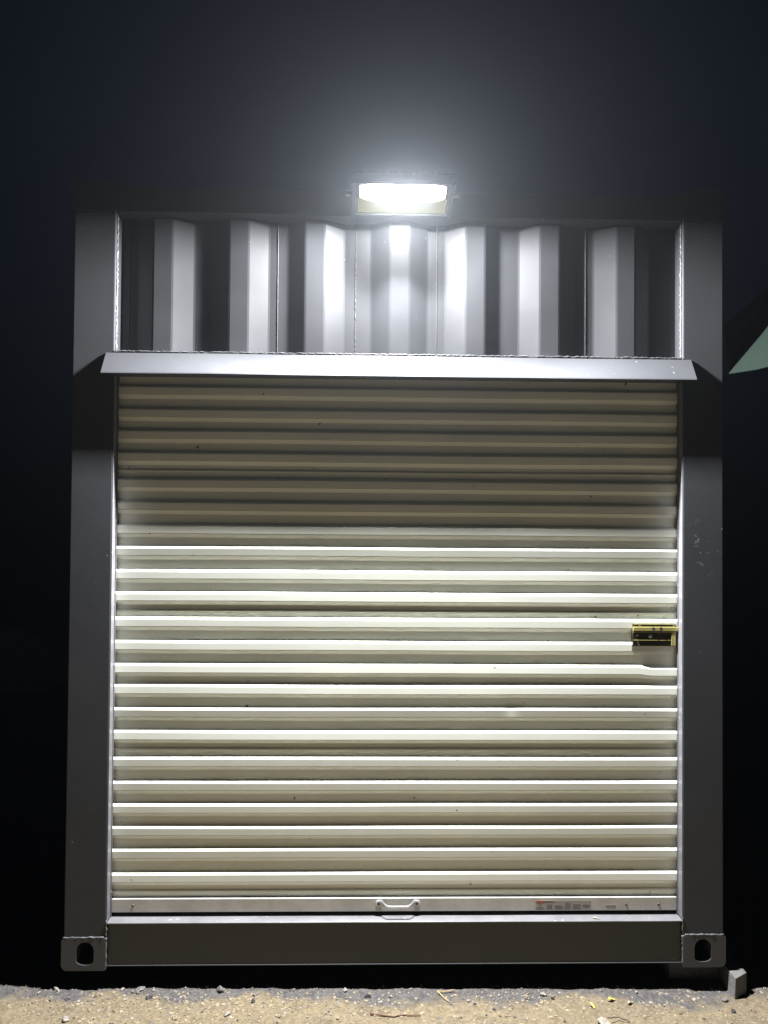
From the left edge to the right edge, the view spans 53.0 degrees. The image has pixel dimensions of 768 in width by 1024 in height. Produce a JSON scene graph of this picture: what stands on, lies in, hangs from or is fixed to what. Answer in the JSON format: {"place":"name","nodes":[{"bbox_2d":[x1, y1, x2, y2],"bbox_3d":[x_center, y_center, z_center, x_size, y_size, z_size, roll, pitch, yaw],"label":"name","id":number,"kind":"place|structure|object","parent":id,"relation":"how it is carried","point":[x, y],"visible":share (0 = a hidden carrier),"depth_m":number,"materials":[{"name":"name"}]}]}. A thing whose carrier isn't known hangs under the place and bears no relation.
{"place":"outdoors","nodes":[
{"label":"outdoors","id":0,"kind":"place"},
{"bbox_2d":[0,626,67,693],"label":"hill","id":1,"kind":"structure","parent":0,"point":[29,662],"depth_m":8.04,"materials":[{"name":"black"}]},
{"bbox_2d":[0,529,767,1023],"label":"ground","id":2,"kind":"structure","parent":0,"point":[34,581],"depth_m":3.17,"materials":[{"name":"black"}]},
{"bbox_2d":[62,1016,68,1022],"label":"stone","id":3,"kind":"object","parent":2,"relation":"on","point":[65,1019],"visible":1,"depth_m":2.61,"materials":[{"name":"white stone"}]},
{"bbox_2d":[135,986,144,990],"bbox_3d":[-0.886,1.733,2.795,0.033,0.012,0.029,0,-1,-1],"label":"stone","id":4,"kind":"object","parent":2,"relation":"on","point":[140,988],"visible":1,"depth_m":2.79,"materials":[{"name":"white stone"}]},
{"bbox_2d":[217,986,224,991],"bbox_3d":[-0.593,1.734,2.796,0.026,0.025,0.029,1,-1,-22],"label":"stone","id":5,"kind":"object","parent":2,"relation":"on","point":[220,989],"visible":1,"depth_m":2.79,"materials":[{"name":"white stone"}]},
{"bbox_2d":[370,1012,420,1016],"bbox_3d":[0.039,1.746,2.669,0.178,0.011,0.012,0,-1,1],"label":"twig","id":6,"kind":"object","parent":2,"relation":"on","point":[393,1016],"visible":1,"depth_m":2.67,"materials":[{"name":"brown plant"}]},
{"bbox_2d":[597,1017,610,1023],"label":"stone","id":7,"kind":"object","parent":2,"relation":"on","point":[601,1020],"visible":1,"depth_m":2.65,"materials":[{"name":"white stone"}]},
{"bbox_2d":[723,287,767,373],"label":"umbrella","id":8,"kind":"object","parent":2,"relation":"on","point":[745,330],"visible":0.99,"depth_m":3.17,"materials":[{"name":"green fabric"}]},
{"bbox_2d":[0,984,767,1023],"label":"gravel","id":9,"kind":"structure","parent":0,"point":[294,988],"depth_m":2.73,"materials":[{"name":"beige gravel"}]},
{"bbox_2d":[658,956,746,998],"bbox_3d":[1.204,1.733,2.970,0.257,0.094,0.352,0,-1,-1],"label":"support block","id":10,"kind":"object","parent":9,"relation":"on","point":[730,975],"depth_m":2.92,"materials":[{"name":"concrete"}]},
{"bbox_2d":[0,0,767,534],"label":"sky","id":11,"kind":"structure","parent":0,"point":[581,97],"materials":[{"name":"black"}]},
{"bbox_3d":[-1.074,1.707,3.041,0.174,0.074,0.184,0,-1,-1],"label":"support block","id":12,"kind":"object","parent":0,"visible":0},
{"bbox_2d":[61,179,725,970],"bbox_3d":[-0.014,0.281,5.852,2.438,2.896,6.104,0,-1,-1],"label":"shipping container","id":13,"kind":"object","parent":12,"relation":"on","point":[395,609],"visible":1,"depth_m":2.89,"materials":[{"name":"metal"}]},
{"bbox_2d":[112,376,678,912],"bbox_3d":[0.055,0.472,2.886,2.116,2.057,0.067,0,-1,-1],"label":"roller door","id":14,"kind":"structure","parent":13,"relation":"in","point":[381,645],"depth_m":2.89,"materials":[{"name":"metal"}]},
{"bbox_2d":[345,170,459,216],"bbox_3d":[0.066,-1.151,2.780,0.412,0.103,0.187,0,-1,-1],"label":"floodlight","id":15,"kind":"object","parent":13,"relation":"attached to","point":[402,194],"visible":1,"depth_m":2.75,"materials":[{"name":"grey"}]}
]}

